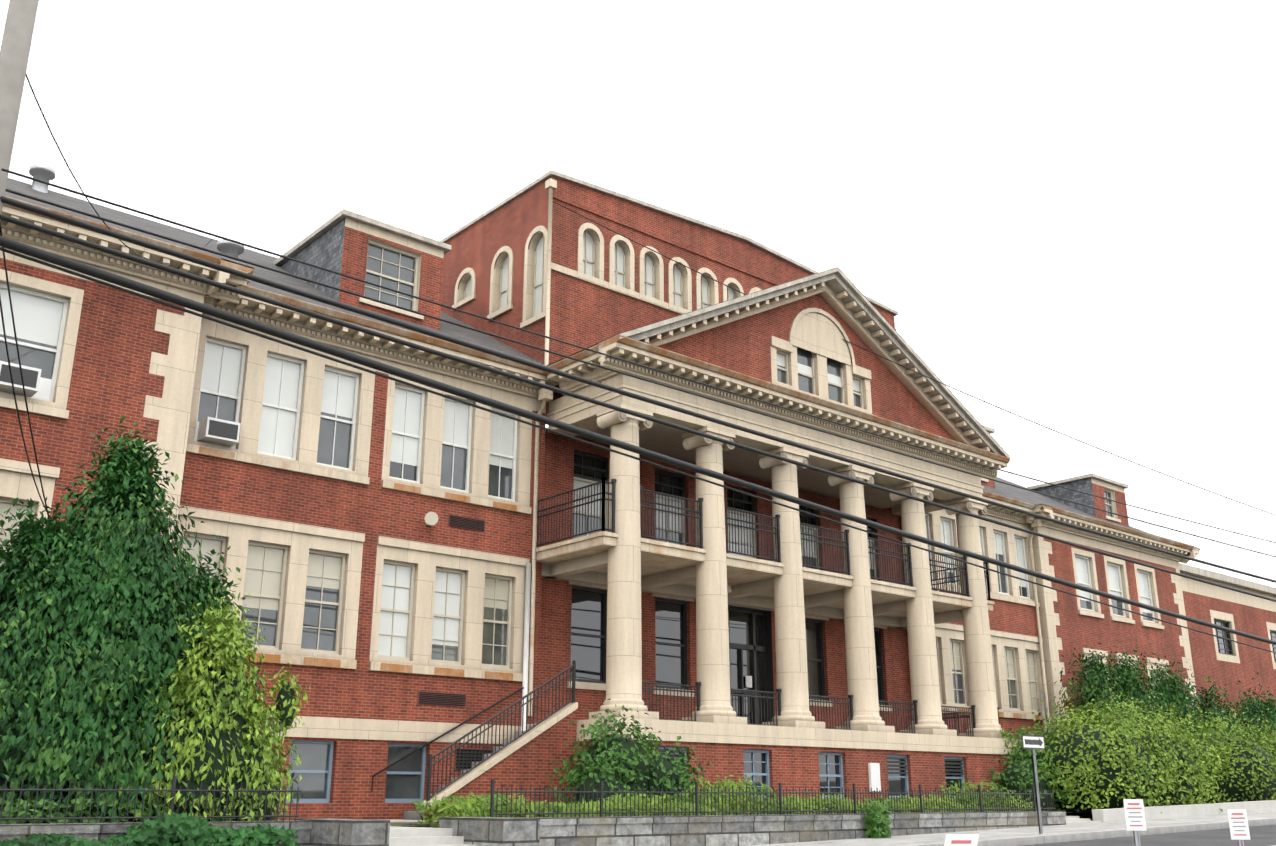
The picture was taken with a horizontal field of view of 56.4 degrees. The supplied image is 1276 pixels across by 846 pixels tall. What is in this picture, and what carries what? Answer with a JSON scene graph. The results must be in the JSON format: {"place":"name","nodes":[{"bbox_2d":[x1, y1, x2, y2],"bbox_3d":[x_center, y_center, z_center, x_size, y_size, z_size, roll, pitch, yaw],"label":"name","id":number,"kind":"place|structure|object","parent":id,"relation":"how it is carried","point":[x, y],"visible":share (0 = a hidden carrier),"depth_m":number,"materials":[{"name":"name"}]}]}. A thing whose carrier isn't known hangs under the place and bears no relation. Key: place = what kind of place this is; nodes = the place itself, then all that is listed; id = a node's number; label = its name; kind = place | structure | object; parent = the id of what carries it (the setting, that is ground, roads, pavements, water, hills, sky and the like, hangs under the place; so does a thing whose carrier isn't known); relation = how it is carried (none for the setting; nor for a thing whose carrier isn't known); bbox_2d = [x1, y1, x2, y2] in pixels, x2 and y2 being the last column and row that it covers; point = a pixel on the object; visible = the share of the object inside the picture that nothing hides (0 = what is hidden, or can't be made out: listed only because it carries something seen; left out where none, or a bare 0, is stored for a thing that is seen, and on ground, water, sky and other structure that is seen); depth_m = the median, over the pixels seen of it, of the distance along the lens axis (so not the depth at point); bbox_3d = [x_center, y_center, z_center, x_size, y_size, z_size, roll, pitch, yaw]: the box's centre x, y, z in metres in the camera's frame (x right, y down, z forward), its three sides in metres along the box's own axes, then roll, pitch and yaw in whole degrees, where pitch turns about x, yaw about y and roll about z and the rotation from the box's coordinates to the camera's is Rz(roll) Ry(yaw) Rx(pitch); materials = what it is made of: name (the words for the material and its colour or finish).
{"place":"outdoors","nodes":[
{"label":"outdoors","id":0,"kind":"place"},
{"bbox_2d":[0,0,1275,587],"label":"sky","id":1,"kind":"structure","parent":0,"point":[1065,210],"materials":[{"name":"white"}]},
{"bbox_2d":[751,811,1275,845],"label":"sidewalk","id":2,"kind":"structure","parent":0,"point":[1050,834],"depth_m":27.20,"materials":[{"name":"concrete"}]},
{"bbox_2d":[0,0,38,213],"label":"utility pole","id":3,"kind":"object","parent":2,"relation":"on","point":[17,36],"depth_m":14.71,"materials":[{"name":"beige wood"}]},
{"bbox_2d":[0,812,299,845],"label":"ivy bank","id":4,"kind":"structure","parent":2,"relation":"on","point":[181,827],"depth_m":16.15,"materials":[{"name":"green plant"}]},
{"bbox_2d":[862,798,892,837],"bbox_3d":[5.223,8.633,25.877,0.717,0.970,0.463,15,-23,-39],"label":"shrub","id":5,"kind":"object","parent":2,"relation":"on","point":[876,816],"depth_m":25.77,"materials":[{"name":"green plant"}]},
{"bbox_2d":[1022,735,1044,833],"bbox_3d":[8.936,8.238,26.601,0.900,2.415,0.060,15,-23,-39],"label":"one way sign","id":6,"kind":"object","parent":2,"relation":"on","point":[1032,742],"visible":1,"depth_m":26.73,"materials":[{"name":"grey metal"}]},
{"bbox_2d":[1021,824,1275,845],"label":"road","id":7,"kind":"structure","parent":0,"point":[1263,835],"depth_m":25.91,"materials":[{"name":"grey asphalt"}]},
{"bbox_2d":[944,834,978,845],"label":"parking sign","id":8,"kind":"object","parent":7,"relation":"on","point":[961,839],"visible":1,"depth_m":10.71,"materials":[{"name":"white metal"}]},
{"bbox_2d":[1123,799,1146,845],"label":"parking sign","id":9,"kind":"object","parent":7,"relation":"on","point":[1135,816],"visible":1,"depth_m":17.98,"materials":[{"name":"white metal"}]},
{"bbox_2d":[1227,809,1249,845],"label":"parking sign","id":10,"kind":"object","parent":7,"relation":"on","point":[1238,826],"visible":1,"depth_m":18.67,"materials":[{"name":"white metal"}]},
{"bbox_3d":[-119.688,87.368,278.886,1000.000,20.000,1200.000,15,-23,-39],"label":"ground","id":11,"kind":"structure","parent":0,"visible":0},
{"bbox_2d":[0,416,294,823],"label":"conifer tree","id":12,"kind":"object","parent":11,"relation":"on","point":[99,599],"visible":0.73,"depth_m":18.20,"materials":[{"name":"green plant"}]},
{"bbox_2d":[0,176,1196,820],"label":"brick wall","id":13,"kind":"structure","parent":11,"relation":"on","point":[132,358],"depth_m":30.36,"materials":[{"name":"brick"}]},
{"bbox_2d":[0,231,1160,802],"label":"windows","id":14,"kind":"structure","parent":13,"relation":"in","point":[40,321],"depth_m":30.24,"materials":[{"name":"grey glass"}]},
{"bbox_2d":[0,170,1168,769],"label":"building trim","id":15,"kind":"structure","parent":13,"relation":"attached to","point":[350,728],"depth_m":31.11,"materials":[{"name":"beige stone"}]},
{"bbox_2d":[0,196,1199,563],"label":"cornices","id":16,"kind":"object","parent":13,"relation":"attached to","point":[302,324],"visible":0.5,"depth_m":28.48,"materials":[{"name":"stone"}]},
{"bbox_2d":[5,164,1194,546],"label":"roofs","id":17,"kind":"structure","parent":13,"relation":"on","point":[39,190],"depth_m":31.85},
{"bbox_2d":[201,297,1050,746],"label":"downspouts","id":18,"kind":"object","parent":13,"relation":"attached to","point":[545,395],"visible":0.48,"depth_m":31.19,"materials":[{"name":"metal"}]},
{"bbox_2d":[0,74,1275,652],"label":"overhead cables","id":19,"kind":"object","parent":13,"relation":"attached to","point":[162,294],"visible":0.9,"depth_m":18.50,"materials":[{"name":"black plastic"}]},
{"bbox_2d":[536,531,994,628],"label":"balcony","id":20,"kind":"structure","parent":13,"relation":"attached to","point":[668,568],"depth_m":33.66,"materials":[{"name":"stone"}]},
{"bbox_2d":[0,800,1275,845],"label":"terrace wall","id":21,"kind":"structure","parent":11,"relation":"on","point":[722,830],"depth_m":21.98,"materials":[{"name":"stone"}]},
{"bbox_2d":[0,797,256,823],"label":"hedge","id":22,"kind":"object","parent":21,"relation":"on","point":[22,808],"visible":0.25,"depth_m":16.57,"materials":[{"name":"green plant"}]},
{"bbox_2d":[87,578,304,821],"bbox_3d":[-6.686,4.689,18.543,2.987,4.643,3.250,3,-18,-10],"label":"yellow green shrub","id":23,"kind":"object","parent":21,"relation":"on","point":[236,750],"visible":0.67,"depth_m":18.11,"materials":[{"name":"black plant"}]},
{"bbox_2d":[265,662,310,820],"bbox_3d":[-5.937,5.367,19.738,0.728,2.795,0.916,1,-18,-3],"label":"sprig shrub","id":24,"kind":"object","parent":23,"relation":"attached to","point":[288,700],"visible":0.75,"depth_m":19.92,"materials":[{"name":"green plant"}]},
{"bbox_2d":[0,776,1054,823],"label":"iron fence","id":25,"kind":"object","parent":21,"relation":"on","point":[492,813],"visible":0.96,"depth_m":21.81,"materials":[{"name":"black metal"}]},
{"bbox_2d":[544,699,716,810],"bbox_3d":[-0.346,7.766,26.252,4.140,3.288,2.939,15,-23,-39],"label":"bush","id":26,"kind":"object","parent":21,"relation":"on","point":[615,759],"visible":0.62,"depth_m":25.79,"materials":[{"name":"green plant"}]},
{"bbox_2d":[412,775,1036,826],"bbox_3d":[3.321,8.402,26.468,18.116,1.058,1.774,15,-23,-39],"label":"hedge","id":27,"kind":"object","parent":21,"relation":"on","point":[476,806],"depth_m":24.51,"materials":[{"name":"green plant"}]},
{"bbox_2d":[527,294,1022,807],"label":"portico","id":28,"kind":"structure","parent":21,"relation":"on","point":[793,740],"depth_m":33.64,"materials":[{"name":"stone"}]},
{"bbox_2d":[403,702,577,820],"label":"portico stairs","id":29,"kind":"structure","parent":28,"relation":"attached to","point":[527,759],"depth_m":27.33,"materials":[{"name":"red brick"}]},
{"bbox_2d":[371,476,999,800],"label":"iron railings","id":30,"kind":"object","parent":28,"relation":"on","point":[699,501],"visible":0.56,"depth_m":31.47,"materials":[{"name":"black metal"}]},
{"bbox_2d":[545,267,1009,515],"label":"entablature","id":31,"kind":"structure","parent":28,"relation":"on","point":[851,305],"depth_m":35.05,"materials":[{"name":"stone"}]},
{"bbox_2d":[999,728,1025,763],"bbox_3d":[11.893,10.800,37.340,1.605,2.456,0.177,15,-23,-39],"label":"shrub","id":32,"kind":"object","parent":28,"relation":"attached to","point":[1006,735],"visible":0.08,"depth_m":37.40,"materials":[{"name":"green plant"}]},
{"bbox_2d":[699,797,1003,814],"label":"weeds","id":33,"kind":"object","parent":21,"relation":"on","point":[852,802],"depth_m":31.86,"materials":[{"name":"green plant"}]},
{"bbox_2d":[986,720,1079,811],"bbox_3d":[12.203,10.945,36.784,3.949,3.500,3.124,15,-23,-39],"label":"bush","id":34,"kind":"object","parent":21,"relation":"on","point":[1017,775],"visible":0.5,"depth_m":35.88,"materials":[{"name":"green plant"}]},
{"bbox_2d":[1004,678,1275,820],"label":"shrub","id":35,"kind":"object","parent":21,"relation":"on","point":[1117,762],"visible":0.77,"depth_m":37.40,"materials":[{"name":"green plant"}]},
{"bbox_2d":[1038,640,1275,741],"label":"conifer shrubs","id":36,"kind":"object","parent":21,"relation":"on","point":[1096,677],"visible":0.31,"depth_m":46.46,"materials":[{"name":"green plant"}]},
{"bbox_2d":[1178,562,1275,718],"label":"building","id":37,"kind":"structure","parent":11,"relation":"on","point":[1223,662],"depth_m":60.59,"materials":[{"name":"brick"}]}
]}

